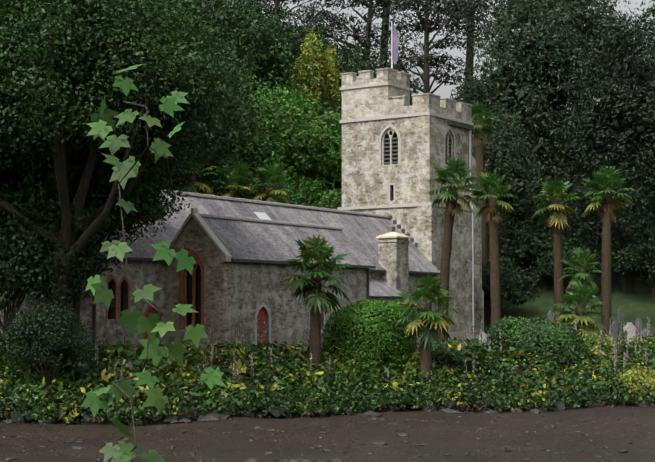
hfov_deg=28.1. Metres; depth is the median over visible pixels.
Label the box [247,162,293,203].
palm
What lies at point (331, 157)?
chestnut tree
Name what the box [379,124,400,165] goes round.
surround
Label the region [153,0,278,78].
oak tree
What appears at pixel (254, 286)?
range walls
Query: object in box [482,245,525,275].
bush
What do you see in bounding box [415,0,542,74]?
pine tree
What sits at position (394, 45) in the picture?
flag
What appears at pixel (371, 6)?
pine tree
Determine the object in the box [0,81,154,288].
lobe tree
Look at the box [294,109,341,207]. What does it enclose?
chestnut tree
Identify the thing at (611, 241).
bush
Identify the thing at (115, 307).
surround
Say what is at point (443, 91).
sky
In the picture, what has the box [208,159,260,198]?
palm
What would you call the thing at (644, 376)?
yellow bush
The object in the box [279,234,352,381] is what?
palm
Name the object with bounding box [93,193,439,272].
nave roof
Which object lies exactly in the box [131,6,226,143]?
oak tree
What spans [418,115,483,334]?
tower buttress
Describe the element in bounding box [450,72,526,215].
cypress tree
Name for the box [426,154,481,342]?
tower palm
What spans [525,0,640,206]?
cypress tree
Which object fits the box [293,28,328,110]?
tall golden tree
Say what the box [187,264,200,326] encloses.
glass
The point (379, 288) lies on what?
lean to roof
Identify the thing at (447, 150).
louvres
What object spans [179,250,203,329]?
surround
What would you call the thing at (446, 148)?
glass
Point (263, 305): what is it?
surround
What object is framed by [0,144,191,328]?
lobe tree
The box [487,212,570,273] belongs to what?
tree
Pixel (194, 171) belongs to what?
chestnut tree
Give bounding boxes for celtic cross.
[624,322,635,345]
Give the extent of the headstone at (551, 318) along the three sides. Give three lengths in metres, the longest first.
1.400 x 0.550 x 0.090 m
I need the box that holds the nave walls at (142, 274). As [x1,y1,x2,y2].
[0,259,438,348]
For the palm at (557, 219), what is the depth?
83.25 m
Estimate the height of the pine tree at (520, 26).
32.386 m
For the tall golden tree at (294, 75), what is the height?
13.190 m
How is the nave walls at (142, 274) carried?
on the ground
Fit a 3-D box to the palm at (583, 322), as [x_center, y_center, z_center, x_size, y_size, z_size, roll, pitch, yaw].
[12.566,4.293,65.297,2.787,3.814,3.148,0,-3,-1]
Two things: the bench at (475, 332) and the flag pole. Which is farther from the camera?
the flag pole
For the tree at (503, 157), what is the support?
on the ground
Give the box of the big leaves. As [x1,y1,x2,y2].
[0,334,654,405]
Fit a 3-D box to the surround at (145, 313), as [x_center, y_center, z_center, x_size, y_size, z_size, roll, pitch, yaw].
[-8.194,4.454,60.400,0.325,2.332,1.160,-2,-4,34]
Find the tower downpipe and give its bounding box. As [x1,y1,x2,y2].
[469,130,474,338]
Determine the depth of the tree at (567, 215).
105.27 m
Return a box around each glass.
[108,281,110,318]
[120,282,123,317]
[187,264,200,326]
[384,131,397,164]
[445,133,450,162]
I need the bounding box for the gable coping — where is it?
[164,208,231,262]
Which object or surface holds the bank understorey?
on the ground
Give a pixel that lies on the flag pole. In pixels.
(391, 47)
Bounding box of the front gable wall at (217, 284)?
[164,218,230,346]
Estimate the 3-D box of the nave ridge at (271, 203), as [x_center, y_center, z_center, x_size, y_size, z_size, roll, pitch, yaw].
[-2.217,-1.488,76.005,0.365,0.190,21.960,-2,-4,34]
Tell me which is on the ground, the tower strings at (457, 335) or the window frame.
the tower strings at (457, 335)
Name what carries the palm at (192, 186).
on the ground
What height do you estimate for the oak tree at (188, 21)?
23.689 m
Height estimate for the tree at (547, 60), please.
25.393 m
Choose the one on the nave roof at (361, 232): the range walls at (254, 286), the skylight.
the skylight
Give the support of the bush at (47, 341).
on the ground
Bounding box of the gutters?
[90,256,439,345]
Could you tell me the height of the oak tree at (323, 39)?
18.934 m
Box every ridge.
[165,190,389,217]
[198,213,342,229]
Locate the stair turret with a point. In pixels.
(365, 102)
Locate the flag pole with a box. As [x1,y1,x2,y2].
[391,21,392,68]
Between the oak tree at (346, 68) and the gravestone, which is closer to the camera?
the gravestone
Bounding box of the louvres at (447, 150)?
[445,137,451,162]
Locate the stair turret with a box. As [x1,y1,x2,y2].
[341,68,410,119]
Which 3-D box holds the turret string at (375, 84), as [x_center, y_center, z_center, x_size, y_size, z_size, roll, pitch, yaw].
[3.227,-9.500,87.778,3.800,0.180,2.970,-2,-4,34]
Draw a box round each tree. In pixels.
[0,0,282,372]
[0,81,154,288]
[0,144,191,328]
[0,159,135,335]
[0,191,113,365]
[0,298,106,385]
[118,22,272,187]
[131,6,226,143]
[133,75,330,193]
[140,86,255,189]
[151,0,234,81]
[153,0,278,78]
[166,0,339,108]
[172,82,341,200]
[187,0,272,25]
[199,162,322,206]
[217,0,288,21]
[223,15,373,103]
[227,0,338,39]
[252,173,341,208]
[279,45,427,113]
[286,0,428,64]
[287,59,302,104]
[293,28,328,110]
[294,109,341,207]
[316,98,341,134]
[319,43,341,112]
[340,0,489,93]
[359,0,389,61]
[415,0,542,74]
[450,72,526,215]
[450,85,572,165]
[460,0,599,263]
[465,9,474,85]
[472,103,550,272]
[474,0,587,177]
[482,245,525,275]
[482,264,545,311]
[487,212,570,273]
[488,221,582,287]
[507,192,600,245]
[522,242,600,292]
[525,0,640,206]
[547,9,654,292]
[562,208,641,248]
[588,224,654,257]
[598,0,654,225]
[600,228,654,299]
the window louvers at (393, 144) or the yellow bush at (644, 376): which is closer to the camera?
the yellow bush at (644, 376)
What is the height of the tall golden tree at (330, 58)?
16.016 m
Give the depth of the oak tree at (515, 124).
115.46 m
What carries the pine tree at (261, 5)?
on the ground
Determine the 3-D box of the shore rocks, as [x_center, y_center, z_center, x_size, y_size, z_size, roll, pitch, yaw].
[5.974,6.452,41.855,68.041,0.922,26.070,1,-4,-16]
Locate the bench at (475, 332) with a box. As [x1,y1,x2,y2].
[462,326,480,339]
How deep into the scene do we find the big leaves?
53.77 m
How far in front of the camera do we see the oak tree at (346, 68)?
114.99 m
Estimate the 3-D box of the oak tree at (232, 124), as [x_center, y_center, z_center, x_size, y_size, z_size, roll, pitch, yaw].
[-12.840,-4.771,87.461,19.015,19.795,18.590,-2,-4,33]
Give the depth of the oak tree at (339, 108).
106.94 m
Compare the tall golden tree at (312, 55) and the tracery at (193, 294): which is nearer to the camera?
the tracery at (193, 294)
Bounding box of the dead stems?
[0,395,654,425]
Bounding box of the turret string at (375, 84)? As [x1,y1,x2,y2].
[340,82,410,90]
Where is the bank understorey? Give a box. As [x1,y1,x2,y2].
[0,342,654,426]
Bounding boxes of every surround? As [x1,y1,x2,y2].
[106,275,117,318]
[118,275,129,318]
[143,302,160,344]
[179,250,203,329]
[255,302,270,344]
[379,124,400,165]
[388,183,395,201]
[444,126,455,163]
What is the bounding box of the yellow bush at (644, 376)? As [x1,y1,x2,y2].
[618,365,654,405]
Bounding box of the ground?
[0,136,654,461]
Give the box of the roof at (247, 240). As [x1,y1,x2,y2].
[201,216,373,265]
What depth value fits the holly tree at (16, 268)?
51.72 m
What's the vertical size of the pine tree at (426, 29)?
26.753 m
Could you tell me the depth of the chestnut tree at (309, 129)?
93.79 m
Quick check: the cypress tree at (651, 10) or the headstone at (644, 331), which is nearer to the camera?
the headstone at (644, 331)
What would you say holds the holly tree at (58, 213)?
on the ground
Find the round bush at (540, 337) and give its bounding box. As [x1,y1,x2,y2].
[485,315,593,364]
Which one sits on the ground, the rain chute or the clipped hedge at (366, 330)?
the clipped hedge at (366, 330)
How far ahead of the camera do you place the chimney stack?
77.06 m
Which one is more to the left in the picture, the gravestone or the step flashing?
the gravestone
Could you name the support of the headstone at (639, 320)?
on the ground
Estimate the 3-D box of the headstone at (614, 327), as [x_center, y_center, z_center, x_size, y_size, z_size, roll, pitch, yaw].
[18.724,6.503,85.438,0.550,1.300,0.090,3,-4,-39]
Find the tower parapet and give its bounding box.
[387,93,471,121]
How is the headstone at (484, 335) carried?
on the ground
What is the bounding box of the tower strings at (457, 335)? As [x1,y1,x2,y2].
[337,112,478,339]
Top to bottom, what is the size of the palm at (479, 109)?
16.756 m
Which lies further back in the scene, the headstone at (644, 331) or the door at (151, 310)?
the headstone at (644, 331)
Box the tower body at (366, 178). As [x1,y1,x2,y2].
[342,116,471,331]
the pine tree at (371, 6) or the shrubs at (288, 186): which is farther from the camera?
the pine tree at (371, 6)
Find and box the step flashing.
[389,215,440,269]
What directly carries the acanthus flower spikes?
on the big leaves
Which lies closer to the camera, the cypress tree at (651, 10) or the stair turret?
the stair turret
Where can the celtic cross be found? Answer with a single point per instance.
(629, 328)
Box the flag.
[392,23,397,63]
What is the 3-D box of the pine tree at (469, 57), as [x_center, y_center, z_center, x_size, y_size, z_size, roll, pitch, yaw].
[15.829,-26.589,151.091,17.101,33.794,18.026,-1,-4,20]
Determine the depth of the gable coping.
60.10 m
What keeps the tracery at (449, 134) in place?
attached to the surround at (453, 135)
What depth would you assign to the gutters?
60.65 m
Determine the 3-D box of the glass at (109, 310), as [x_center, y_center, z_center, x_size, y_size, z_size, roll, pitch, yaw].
[-9.819,3.021,58.322,0.040,1.800,0.500,-2,-4,34]
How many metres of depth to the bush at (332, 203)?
92.97 m
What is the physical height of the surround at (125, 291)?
1.954 m
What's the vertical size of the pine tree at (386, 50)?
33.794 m
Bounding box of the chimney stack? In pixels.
[377,238,409,313]
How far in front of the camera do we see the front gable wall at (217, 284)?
59.72 m
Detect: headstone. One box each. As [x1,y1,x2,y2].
[479,332,487,344]
[547,310,553,321]
[607,333,615,342]
[611,321,617,336]
[618,306,624,322]
[635,318,641,333]
[642,328,651,341]
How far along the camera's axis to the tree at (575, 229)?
103.91 m
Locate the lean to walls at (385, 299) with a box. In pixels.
[369,297,404,310]
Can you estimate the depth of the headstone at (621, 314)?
91.48 m
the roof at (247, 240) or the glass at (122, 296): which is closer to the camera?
the glass at (122, 296)
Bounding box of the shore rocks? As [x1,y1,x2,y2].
[0,403,654,461]
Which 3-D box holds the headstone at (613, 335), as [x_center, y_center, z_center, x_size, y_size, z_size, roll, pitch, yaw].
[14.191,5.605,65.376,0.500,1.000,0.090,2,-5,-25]
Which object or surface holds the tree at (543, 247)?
on the ground
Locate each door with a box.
[146,307,155,338]
[257,308,266,344]
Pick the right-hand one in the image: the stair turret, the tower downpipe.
the tower downpipe
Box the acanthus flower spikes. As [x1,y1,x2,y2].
[82,312,649,383]
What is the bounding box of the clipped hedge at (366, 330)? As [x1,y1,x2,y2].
[322,298,417,374]
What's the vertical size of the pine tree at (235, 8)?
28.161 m
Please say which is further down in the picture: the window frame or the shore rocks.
the shore rocks
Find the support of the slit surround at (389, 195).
attached to the tower strings at (457, 335)
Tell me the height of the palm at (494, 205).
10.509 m
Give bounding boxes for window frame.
[321,288,325,331]
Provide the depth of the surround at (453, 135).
86.27 m
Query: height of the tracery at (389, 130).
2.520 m
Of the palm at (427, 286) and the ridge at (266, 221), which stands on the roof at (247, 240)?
the ridge at (266, 221)
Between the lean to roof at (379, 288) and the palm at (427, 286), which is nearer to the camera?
the palm at (427, 286)
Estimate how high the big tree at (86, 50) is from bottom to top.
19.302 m
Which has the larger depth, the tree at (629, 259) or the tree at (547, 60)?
the tree at (547, 60)
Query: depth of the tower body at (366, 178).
85.85 m
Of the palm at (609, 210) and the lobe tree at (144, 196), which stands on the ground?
the palm at (609, 210)
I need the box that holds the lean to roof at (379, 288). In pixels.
[369,279,405,297]
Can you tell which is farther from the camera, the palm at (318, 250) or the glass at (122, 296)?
the glass at (122, 296)
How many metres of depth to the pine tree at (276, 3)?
125.56 m
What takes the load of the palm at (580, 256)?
on the ground
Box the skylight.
[254,212,270,219]
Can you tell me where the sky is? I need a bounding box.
[213,0,654,113]
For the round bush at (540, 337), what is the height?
2.315 m
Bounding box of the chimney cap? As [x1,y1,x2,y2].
[376,232,410,238]
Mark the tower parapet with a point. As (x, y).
(427, 102)
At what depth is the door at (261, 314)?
61.72 m
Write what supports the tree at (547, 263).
on the ground
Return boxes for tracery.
[183,255,200,329]
[382,127,397,165]
[446,130,452,161]
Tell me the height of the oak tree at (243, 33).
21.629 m
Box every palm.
[168,147,218,194]
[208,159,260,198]
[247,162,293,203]
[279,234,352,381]
[393,273,460,384]
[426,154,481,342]
[468,169,515,326]
[472,98,498,320]
[532,175,580,323]
[548,279,608,340]
[558,247,604,315]
[581,165,635,337]
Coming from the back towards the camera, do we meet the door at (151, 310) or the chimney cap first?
the chimney cap
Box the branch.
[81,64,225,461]
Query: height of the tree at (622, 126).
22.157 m
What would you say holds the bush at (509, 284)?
on the ground
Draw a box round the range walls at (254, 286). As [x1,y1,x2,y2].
[231,262,367,346]
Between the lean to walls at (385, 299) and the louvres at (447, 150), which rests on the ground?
the lean to walls at (385, 299)
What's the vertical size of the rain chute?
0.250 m
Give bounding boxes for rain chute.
[448,121,472,129]
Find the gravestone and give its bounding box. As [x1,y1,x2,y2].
[287,328,293,343]

